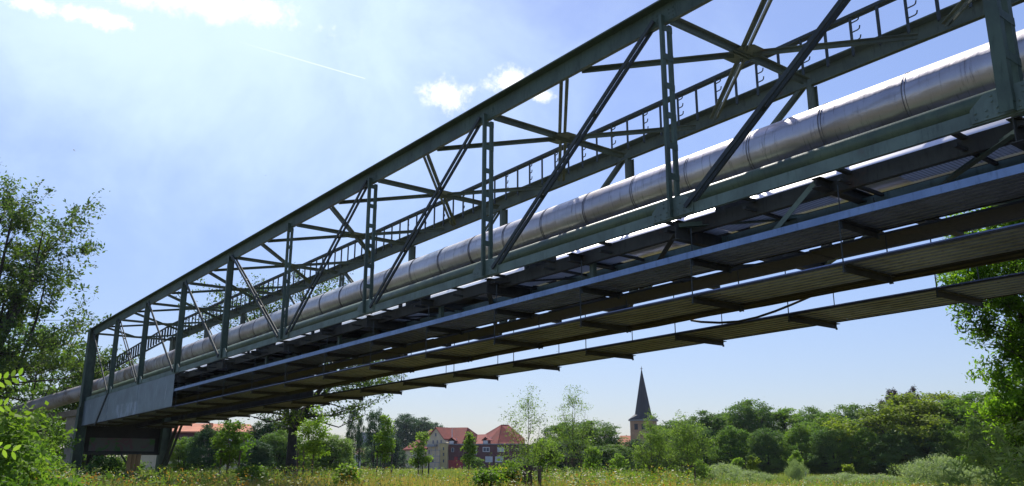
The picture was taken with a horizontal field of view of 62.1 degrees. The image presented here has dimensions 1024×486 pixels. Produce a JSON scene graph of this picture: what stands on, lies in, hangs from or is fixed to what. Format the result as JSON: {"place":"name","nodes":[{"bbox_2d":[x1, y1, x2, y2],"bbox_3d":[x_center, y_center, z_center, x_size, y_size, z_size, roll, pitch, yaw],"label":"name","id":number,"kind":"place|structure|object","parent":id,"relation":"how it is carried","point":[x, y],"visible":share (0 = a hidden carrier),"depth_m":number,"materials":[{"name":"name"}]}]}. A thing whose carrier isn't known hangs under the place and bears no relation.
{"place":"outdoors","nodes":[
{"label":"outdoors","id":0,"kind":"place"},
{"bbox_2d":[0,0,1023,462],"label":"sky","id":1,"kind":"structure","parent":0,"point":[205,124],"materials":[{"name":"blue"}]},
{"bbox_3d":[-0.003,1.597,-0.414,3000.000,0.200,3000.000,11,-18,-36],"label":"ground","id":2,"kind":"structure","parent":0,"visible":0},
{"bbox_2d":[0,368,25,459],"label":"locust sprig","id":3,"kind":"object","parent":2,"relation":"on","point":[8,382],"visible":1,"depth_m":2.21,"materials":[{"name":"green plant"}]},
{"bbox_2d":[0,442,62,485],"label":"bush","id":4,"kind":"object","parent":2,"relation":"on","point":[32,474],"visible":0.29,"depth_m":16.99,"materials":[{"name":"green plant"}]},
{"bbox_2d":[0,403,83,470],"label":"bush","id":5,"kind":"object","parent":2,"relation":"on","point":[52,439],"visible":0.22,"depth_m":34.07,"materials":[{"name":"green plant"}]},
{"bbox_2d":[17,429,74,485],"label":"bush","id":6,"kind":"object","parent":2,"relation":"on","point":[45,455],"visible":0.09,"depth_m":24.82,"materials":[{"name":"green plant"}]},
{"bbox_2d":[0,320,104,459],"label":"ash tree","id":7,"kind":"object","parent":2,"relation":"on","point":[35,389],"visible":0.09,"depth_m":73.50,"materials":[{"name":"green plant"}]},
{"bbox_2d":[33,409,76,464],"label":"concrete pier","id":8,"kind":"structure","parent":2,"relation":"on","point":[70,416],"depth_m":50.49,"materials":[{"name":"concrete"}]},
{"bbox_2d":[0,164,111,434],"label":"ash tree","id":9,"kind":"object","parent":2,"relation":"on","point":[30,277],"visible":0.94,"depth_m":51.55,"materials":[{"name":"green plant"}]},
{"bbox_2d":[0,399,112,485],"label":"bush","id":10,"kind":"object","parent":2,"relation":"on","point":[6,437],"visible":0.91,"depth_m":11.74,"materials":[{"name":"green plant"}]},
{"bbox_2d":[48,461,81,482],"bbox_3d":[-16.622,8.737,30.799,2.023,1.679,1.827,3,-15,-12],"label":"bush","id":11,"kind":"object","parent":2,"relation":"on","point":[62,468],"visible":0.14,"depth_m":30.80,"materials":[{"name":"green plant"}]},
{"bbox_2d":[48,339,146,469],"bbox_3d":[-27.112,11.309,56.677,7.133,9.649,7.586,11,-18,-36],"label":"ash tree","id":12,"kind":"object","parent":2,"relation":"on","point":[105,357],"visible":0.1,"depth_m":56.27,"materials":[{"name":"green plant"}]},
{"bbox_2d":[77,451,133,481],"bbox_3d":[-17.777,10.066,36.743,2.728,2.086,3.143,11,-18,-36],"label":"bush","id":13,"kind":"object","parent":2,"relation":"on","point":[98,461],"visible":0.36,"depth_m":36.72,"materials":[{"name":"green plant"}]},
{"bbox_2d":[125,454,140,475],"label":"leaning planks","id":14,"kind":"object","parent":2,"relation":"on","point":[133,459],"visible":0.7,"depth_m":43.91,"materials":[{"name":"wood"}]},
{"bbox_2d":[167,436,205,473],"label":"woodland tree","id":15,"kind":"object","parent":2,"relation":"on","point":[179,455],"visible":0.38,"depth_m":86.39,"materials":[{"name":"green plant"}]},
{"bbox_2d":[182,424,223,472],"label":"woodland tree","id":16,"kind":"object","parent":2,"relation":"on","point":[196,452],"visible":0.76,"depth_m":83.59,"materials":[{"name":"green plant"}]},
{"bbox_2d":[141,423,272,470],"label":"mansard house","id":17,"kind":"structure","parent":2,"relation":"on","point":[188,431],"depth_m":140.97,"materials":[{"name":"brick"}]},
{"bbox_2d":[209,419,255,477],"bbox_3d":[-15.448,11.502,46.084,2.537,3.999,2.886,-4,-15,14],"label":"sapling","id":18,"kind":"object","parent":2,"relation":"on","point":[228,430],"visible":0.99,"depth_m":46.24,"materials":[{"name":"green plant"}]},
{"bbox_2d":[230,462,268,485],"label":"bush","id":19,"kind":"object","parent":2,"relation":"on","point":[258,468],"visible":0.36,"depth_m":33.01,"materials":[{"name":"green plant"}]},
{"bbox_2d":[235,441,277,470],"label":"woodland tree","id":20,"kind":"object","parent":2,"relation":"on","point":[262,456],"visible":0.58,"depth_m":88.89,"materials":[{"name":"green plant"}]},
{"bbox_2d":[239,417,287,463],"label":"woodland tree","id":21,"kind":"object","parent":2,"relation":"on","point":[258,434],"visible":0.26,"depth_m":102.42,"materials":[{"name":"green plant"}]},
{"bbox_2d":[259,430,307,472],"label":"woodland tree","id":22,"kind":"object","parent":2,"relation":"on","point":[279,455],"visible":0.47,"depth_m":93.00,"materials":[{"name":"green plant"}]},
{"bbox_2d":[176,262,406,477],"bbox_3d":[-13.604,8.816,58.968,17.137,15.682,18.030,11,-18,-36],"label":"locust tree","id":23,"kind":"object","parent":2,"relation":"on","point":[290,419],"visible":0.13,"depth_m":58.47,"materials":[{"name":"green plant"}]},
{"bbox_2d":[291,405,337,477],"bbox_3d":[-9.804,10.144,41.678,2.223,4.438,1.995,11,-18,-36],"label":"sapling","id":24,"kind":"object","parent":2,"relation":"on","point":[311,448],"visible":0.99,"depth_m":41.69,"materials":[{"name":"green plant"}]},
{"bbox_2d":[299,433,358,472],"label":"woodland tree","id":25,"kind":"object","parent":2,"relation":"on","point":[339,454],"visible":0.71,"depth_m":93.58,"materials":[{"name":"green plant"}]},
{"bbox_2d":[326,462,366,485],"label":"bush","id":26,"kind":"object","parent":2,"relation":"on","point":[350,471],"visible":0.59,"depth_m":31.12,"materials":[{"name":"green plant"}]},
{"bbox_2d":[345,409,359,461],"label":"poplar","id":27,"kind":"object","parent":2,"relation":"on","point":[349,429],"visible":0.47,"depth_m":143.91,"materials":[{"name":"green plant"}]},
{"bbox_2d":[355,415,364,469],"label":"poplar","id":28,"kind":"object","parent":2,"relation":"on","point":[359,438],"visible":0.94,"depth_m":141.78,"materials":[{"name":"green plant"}]},
{"bbox_2d":[364,407,387,469],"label":"poplar","id":29,"kind":"object","parent":2,"relation":"on","point":[370,431],"visible":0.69,"depth_m":140.03,"materials":[{"name":"green plant"}]},
{"bbox_2d":[372,413,397,467],"bbox_3d":[-7.826,12.929,52.839,1.570,4.654,1.859,-4,-15,14],"label":"sapling","id":30,"kind":"object","parent":2,"relation":"on","point":[388,445],"visible":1,"depth_m":52.81,"materials":[{"name":"green plant"}]},
{"bbox_2d":[385,435,405,469],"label":"woodland tree","id":31,"kind":"object","parent":2,"relation":"on","point":[396,456],"visible":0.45,"depth_m":172.41,"materials":[{"name":"green plant"}]},
{"bbox_2d":[388,413,421,464],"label":"woodland tree","id":32,"kind":"object","parent":2,"relation":"on","point":[402,424],"visible":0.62,"depth_m":288.45,"materials":[{"name":"green plant"}]},
{"bbox_2d":[403,416,435,443],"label":"woodland tree","id":33,"kind":"object","parent":2,"relation":"on","point":[427,426],"visible":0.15,"depth_m":294.05,"materials":[{"name":"green plant"}]},
{"bbox_2d":[408,429,434,472],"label":"sapling","id":34,"kind":"object","parent":2,"relation":"on","point":[418,450],"visible":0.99,"depth_m":57.69,"materials":[{"name":"green plant"}]},
{"bbox_2d":[402,427,450,468],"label":"cream house","id":35,"kind":"structure","parent":2,"relation":"on","point":[439,435],"depth_m":246.42,"materials":[{"name":"paint"}]},
{"bbox_2d":[430,443,447,468],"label":"stair tower","id":36,"kind":"structure","parent":2,"relation":"on","point":[443,455],"depth_m":239.18,"materials":[{"name":"beige paint"}]},
{"bbox_2d":[456,431,478,479],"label":"sapling","id":37,"kind":"object","parent":2,"relation":"on","point":[469,447],"visible":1,"depth_m":56.17,"materials":[{"name":"green plant"}]},
{"bbox_2d":[466,457,485,469],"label":"bush","id":38,"kind":"object","parent":2,"relation":"on","point":[478,462],"visible":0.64,"depth_m":144.48,"materials":[{"name":"green plant"}]},
{"bbox_2d":[467,465,507,485],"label":"bush","id":39,"kind":"object","parent":2,"relation":"on","point":[479,480],"visible":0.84,"depth_m":25.82,"materials":[{"name":"green plant"}]},
{"bbox_2d":[448,425,531,468],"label":"brick house","id":40,"kind":"structure","parent":2,"relation":"on","point":[488,443],"depth_m":241.58,"materials":[{"name":"brick"}]},
{"bbox_2d":[50,466,943,485],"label":"white umbels","id":41,"kind":"object","parent":2,"relation":"on","point":[443,477],"visible":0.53,"depth_m":23.50,"materials":[{"name":"plant"}]},
{"bbox_2d":[36,467,975,485],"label":"plants","id":42,"kind":"object","parent":2,"relation":"on","point":[245,483],"visible":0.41,"depth_m":25.28,"materials":[{"name":"plant"}]},
{"bbox_2d":[44,464,983,485],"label":"meadow herbs","id":43,"kind":"object","parent":2,"relation":"on","point":[281,477],"visible":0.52,"depth_m":26.82,"materials":[{"name":"plant"}]},
{"bbox_2d":[490,458,537,485],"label":"bush","id":44,"kind":"object","parent":2,"relation":"on","point":[511,467],"visible":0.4,"depth_m":28.56,"materials":[{"name":"green plant"}]},
{"bbox_2d":[55,463,980,485],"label":"golden blossom","id":45,"kind":"object","parent":2,"relation":"on","point":[457,478],"visible":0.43,"depth_m":27.16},
{"bbox_2d":[38,463,1001,485],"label":"tall dark weeds","id":46,"kind":"object","parent":2,"relation":"on","point":[680,481],"visible":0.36,"depth_m":26.32,"materials":[{"name":"green plant"}]},
{"bbox_2d":[489,382,560,484],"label":"sapling","id":47,"kind":"object","parent":2,"relation":"on","point":[527,452],"visible":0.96,"depth_m":26.29,"materials":[{"name":"green plant"}]},
{"bbox_2d":[38,465,1016,485],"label":"grey herbs","id":48,"kind":"object","parent":2,"relation":"on","point":[127,478],"visible":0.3,"depth_m":29.23,"materials":[{"name":"plant"}]},
{"bbox_2d":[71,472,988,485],"bbox_3d":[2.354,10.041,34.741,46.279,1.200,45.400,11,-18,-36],"label":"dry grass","id":49,"kind":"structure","parent":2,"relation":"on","point":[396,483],"depth_m":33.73,"materials":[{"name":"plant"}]},
{"bbox_2d":[521,466,542,485],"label":"stake frame","id":50,"kind":"object","parent":2,"relation":"on","point":[530,468],"visible":0.91,"depth_m":25.09,"materials":[{"name":"brown wood"}]},
{"bbox_2d":[75,467,1006,485],"bbox_3d":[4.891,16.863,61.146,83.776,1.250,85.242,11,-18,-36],"label":"meadow grass","id":51,"kind":"structure","parent":2,"relation":"on","point":[421,482],"depth_m":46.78,"materials":[{"name":"plant"}]},
{"bbox_2d":[68,0,1023,478],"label":"truss bridge","id":52,"kind":"structure","parent":2,"relation":"on","point":[962,154],"depth_m":17.14,"materials":[{"name":"green paint"}]},
{"bbox_2d":[0,29,1023,416],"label":"insulated pipe","id":53,"kind":"object","parent":52,"relation":"attached to","point":[944,81],"visible":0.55,"depth_m":14.82,"materials":[{"name":"metal"}]},
{"bbox_2d":[104,0,972,373],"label":"cable rack","id":54,"kind":"object","parent":52,"relation":"attached to","point":[848,18],"visible":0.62,"depth_m":21.08,"materials":[{"name":"metal"}]},
{"bbox_2d":[91,88,995,395],"bbox_3d":[-2.265,1.251,20.522,0.290,1.677,65.500,11,-18,-36],"label":"slim pipe","id":55,"kind":"object","parent":52,"relation":"on","point":[953,110],"visible":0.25,"depth_m":13.60,"materials":[{"name":"metal"}]},
{"bbox_2d":[85,220,1023,426],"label":"cable tray","id":56,"kind":"object","parent":52,"relation":"attached to","point":[887,266],"visible":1,"depth_m":13.57,"materials":[{"name":"metal"}]},
{"bbox_2d":[112,251,1023,426],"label":"cable bundle","id":57,"kind":"object","parent":56,"relation":"on","point":[951,267],"visible":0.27,"depth_m":13.94,"materials":[{"name":"black rubber"}]},
{"bbox_2d":[172,200,1023,404],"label":"cable duct","id":58,"kind":"object","parent":56,"relation":"attached to","point":[990,215],"visible":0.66,"depth_m":14.35,"materials":[{"name":"metal"}]},
{"bbox_2d":[135,220,1023,428],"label":"cable tray","id":59,"kind":"object","parent":52,"relation":"attached to","point":[978,292],"visible":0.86,"depth_m":16.50,"materials":[{"name":"metal"}]},
{"bbox_2d":[173,163,1023,399],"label":"cable tray","id":60,"kind":"object","parent":52,"relation":"attached to","point":[995,187],"visible":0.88,"depth_m":13.20,"materials":[{"name":"metal"}]},
{"bbox_2d":[184,116,1023,372],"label":"polished pipe","id":61,"kind":"object","parent":52,"relation":"on","point":[890,184],"visible":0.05,"depth_m":14.59,"materials":[{"name":"silver metal"}]},
{"bbox_2d":[690,298,808,323],"bbox_3d":[3.999,1.099,13.856,0.040,0.302,2.800,11,-18,-36],"label":"sagging cable","id":62,"kind":"object","parent":52,"relation":"hanging from","point":[755,317],"visible":0.74,"depth_m":13.93,"materials":[{"name":"black rubber"}]},
{"bbox_2d":[533,436,564,474],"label":"sapling","id":63,"kind":"object","parent":2,"relation":"on","point":[551,459],"visible":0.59,"depth_m":50.23,"materials":[{"name":"green plant"}]},
{"bbox_2d":[528,422,584,464],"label":"woodland tree","id":64,"kind":"object","parent":2,"relation":"on","point":[557,425],"visible":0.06,"depth_m":116.89,"materials":[{"name":"green plant"}]},
{"bbox_2d":[544,385,598,472],"bbox_3d":[3.351,11.070,48.391,3.276,6.061,3.683,-2,-15,9],"label":"sapling","id":65,"kind":"object","parent":2,"relation":"on","point":[572,437],"visible":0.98,"depth_m":48.57,"materials":[{"name":"green plant"}]},
{"bbox_2d":[539,439,611,472],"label":"woodland tree","id":66,"kind":"object","parent":2,"relation":"on","point":[569,466],"visible":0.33,"depth_m":106.64,"materials":[{"name":"green plant"}]},
{"bbox_2d":[582,447,602,472],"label":"sapling","id":67,"kind":"object","parent":2,"relation":"on","point":[594,460],"visible":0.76,"depth_m":57.71,"materials":[{"name":"green plant"}]},
{"bbox_2d":[554,419,632,465],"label":"woodland tree","id":68,"kind":"object","parent":2,"relation":"on","point":[605,435],"visible":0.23,"depth_m":112.53,"materials":[{"name":"green plant"}]},
{"bbox_2d":[593,444,642,472],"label":"woodland tree","id":69,"kind":"object","parent":2,"relation":"on","point":[624,452],"visible":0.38,"depth_m":106.85,"materials":[{"name":"green plant"}]},
{"bbox_2d":[607,451,628,474],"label":"sapling","id":70,"kind":"object","parent":2,"relation":"on","point":[618,457],"visible":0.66,"depth_m":61.37,"materials":[{"name":"green plant"}]},
{"bbox_2d":[618,367,657,445],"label":"church","id":71,"kind":"structure","parent":2,"relation":"on","point":[636,420],"depth_m":289.21,"materials":[{"name":"stone"}]},
{"bbox_2d":[622,439,657,471],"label":"woodland tree","id":72,"kind":"object","parent":2,"relation":"on","point":[629,444],"visible":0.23,"depth_m":112.70,"materials":[{"name":"green plant"}]},
{"bbox_2d":[624,409,674,477],"bbox_3d":[7.186,10.796,44.093,2.743,4.449,2.489,4,-15,-13],"label":"sapling","id":73,"kind":"object","parent":2,"relation":"on","point":[652,440],"visible":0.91,"depth_m":43.94,"materials":[{"name":"green plant"}]},
{"bbox_2d":[640,426,677,471],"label":"woodland tree","id":74,"kind":"object","parent":2,"relation":"on","point":[669,462],"visible":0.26,"depth_m":118.33,"materials":[{"name":"green plant"}]},
{"bbox_2d":[641,418,686,470],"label":"woodland tree","id":75,"kind":"object","parent":2,"relation":"on","point":[669,423],"visible":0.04,"depth_m":132.92,"materials":[{"name":"green plant"}]},
{"bbox_2d":[657,409,717,475],"bbox_3d":[9.386,11.186,45.619,3.635,4.468,3.211,-4,-15,16],"label":"sapling","id":76,"kind":"object","parent":2,"relation":"on","point":[685,431],"visible":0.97,"depth_m":45.53,"materials":[{"name":"green plant"}]},
{"bbox_2d":[668,423,715,470],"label":"woodland tree","id":77,"kind":"object","parent":2,"relation":"on","point":[706,461],"visible":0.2,"depth_m":115.05,"materials":[{"name":"green plant"}]},
{"bbox_2d":[689,459,711,480],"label":"sapling","id":78,"kind":"object","parent":2,"relation":"on","point":[708,468],"visible":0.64,"depth_m":56.41,"materials":[{"name":"green plant"}]},
{"bbox_2d":[671,410,745,463],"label":"woodland tree","id":79,"kind":"object","parent":2,"relation":"on","point":[710,420],"visible":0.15,"depth_m":127.42,"materials":[{"name":"green plant"}]},
{"bbox_2d":[689,461,745,484],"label":"silver willow","id":80,"kind":"object","parent":2,"relation":"on","point":[724,469],"visible":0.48,"depth_m":57.41,"materials":[{"name":"green plant"}]},
{"bbox_2d":[706,423,763,472],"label":"woodland tree","id":81,"kind":"object","parent":2,"relation":"on","point":[725,442],"visible":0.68,"depth_m":112.06,"materials":[{"name":"green plant"}]},
{"bbox_2d":[720,397,780,460],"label":"woodland tree","id":82,"kind":"object","parent":2,"relation":"on","point":[747,415],"visible":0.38,"depth_m":128.95,"materials":[{"name":"green plant"}]},
{"bbox_2d":[746,455,761,472],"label":"sapling","id":83,"kind":"object","parent":2,"relation":"on","point":[754,461],"visible":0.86,"depth_m":66.99,"materials":[{"name":"green plant"}]},
{"bbox_2d":[726,469,783,483],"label":"silver willow","id":84,"kind":"object","parent":2,"relation":"on","point":[751,474],"visible":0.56,"depth_m":55.31,"materials":[{"name":"green plant"}]},
{"bbox_2d":[745,427,788,474],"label":"woodland tree","id":85,"kind":"object","parent":2,"relation":"on","point":[762,451],"visible":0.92,"depth_m":109.03,"materials":[{"name":"green plant"}]},
{"bbox_2d":[745,406,813,472],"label":"woodland tree","id":86,"kind":"object","parent":2,"relation":"on","point":[783,416],"visible":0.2,"depth_m":129.68,"materials":[{"name":"green plant"}]},
{"bbox_2d":[787,450,803,475],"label":"sapling","id":87,"kind":"object","parent":2,"relation":"on","point":[795,454],"visible":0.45,"depth_m":64.43,"materials":[{"name":"green plant"}]},
{"bbox_2d":[784,458,809,480],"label":"silver willow","id":88,"kind":"object","parent":2,"relation":"on","point":[794,470],"visible":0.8,"depth_m":60.41,"materials":[{"name":"green plant"}]},
{"bbox_2d":[778,423,824,474],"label":"woodland tree","id":89,"kind":"object","parent":2,"relation":"on","point":[802,431],"visible":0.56,"depth_m":109.81,"materials":[{"name":"green plant"}]},
{"bbox_2d":[795,405,823,422],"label":"woodland tree","id":90,"kind":"object","parent":2,"relation":"on","point":[811,417],"visible":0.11,"depth_m":138.76,"materials":[{"name":"green plant"}]},
{"bbox_2d":[776,410,853,473],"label":"woodland tree","id":91,"kind":"object","parent":2,"relation":"on","point":[816,426],"visible":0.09,"depth_m":116.52,"materials":[{"name":"green plant"}]},
{"bbox_2d":[803,426,856,474],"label":"woodland tree","id":92,"kind":"object","parent":2,"relation":"on","point":[825,447],"visible":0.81,"depth_m":106.00,"materials":[{"name":"green plant"}]},
{"bbox_2d":[820,471,869,483],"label":"silver willow","id":93,"kind":"object","parent":2,"relation":"on","point":[847,476],"visible":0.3,"depth_m":57.36,"materials":[{"name":"green plant"}]},
{"bbox_2d":[825,402,878,433],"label":"woodland tree","id":94,"kind":"object","parent":2,"relation":"on","point":[849,409],"visible":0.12,"depth_m":131.43,"materials":[{"name":"green plant"}]},
{"bbox_2d":[836,427,887,475],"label":"woodland tree","id":95,"kind":"object","parent":2,"relation":"on","point":[859,437],"visible":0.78,"depth_m":103.67,"materials":[{"name":"green plant"}]},
{"bbox_2d":[834,417,890,474],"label":"woodland tree","id":96,"kind":"object","parent":2,"relation":"on","point":[878,471],"visible":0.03,"depth_m":110.39,"materials":[{"name":"green plant"}]},
{"bbox_2d":[849,473,906,484],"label":"silver willow","id":97,"kind":"object","parent":2,"relation":"on","point":[876,477],"visible":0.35,"depth_m":52.85,"materials":[{"name":"green plant"}]},
{"bbox_2d":[817,391,964,472],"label":"woodland tree","id":98,"kind":"object","parent":2,"relation":"on","point":[898,404],"visible":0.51,"depth_m":103.38,"materials":[{"name":"green plant"}]},
{"bbox_2d":[867,429,929,475],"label":"woodland tree","id":99,"kind":"object","parent":2,"relation":"on","point":[899,452],"visible":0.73,"depth_m":100.08,"materials":[{"name":"green plant"}]},
{"bbox_2d":[882,390,976,457],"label":"woodland tree","id":100,"kind":"object","parent":2,"relation":"on","point":[930,396],"visible":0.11,"depth_m":106.28,"materials":[{"name":"green plant"}]},
{"bbox_2d":[909,426,958,472],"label":"woodland tree","id":101,"kind":"object","parent":2,"relation":"on","point":[939,448],"visible":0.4,"depth_m":98.54,"materials":[{"name":"green plant"}]},
{"bbox_2d":[887,452,983,485],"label":"silver willow","id":102,"kind":"object","parent":2,"relation":"on","point":[917,469],"visible":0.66,"depth_m":44.66,"materials":[{"name":"green plant"}]},
{"bbox_2d":[936,425,993,469],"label":"woodland tree","id":103,"kind":"object","parent":2,"relation":"on","point":[953,441],"visible":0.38,"depth_m":96.07,"materials":[{"name":"green plant"}]},
{"bbox_2d":[919,392,1011,473],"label":"woodland tree","id":104,"kind":"object","parent":2,"relation":"on","point":[959,403],"visible":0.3,"depth_m":98.86,"materials":[{"name":"green plant"}]},
{"bbox_2d":[944,465,1000,485],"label":"silver willow","id":105,"kind":"object","parent":2,"relation":"on","point":[973,474],"visible":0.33,"depth_m":42.49,"materials":[{"name":"green plant"}]},
{"bbox_2d":[930,420,1023,485],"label":"willow bush","id":106,"kind":"object","parent":2,"relation":"on","point":[1010,471],"visible":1,"depth_m":10.93,"materials":[{"name":"green plant"}]},
{"bbox_2d":[936,206,1023,485],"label":"maple tree","id":107,"kind":"object","parent":2,"relation":"on","point":[1009,407],"visible":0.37,"depth_m":20.48,"materials":[{"name":"green plant"}]},
{"bbox_2d":[955,388,1022,472],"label":"woodland tree","id":108,"kind":"object","parent":2,"relation":"on","point":[980,397],"visible":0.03,"depth_m":101.33,"materials":[{"name":"green plant"}]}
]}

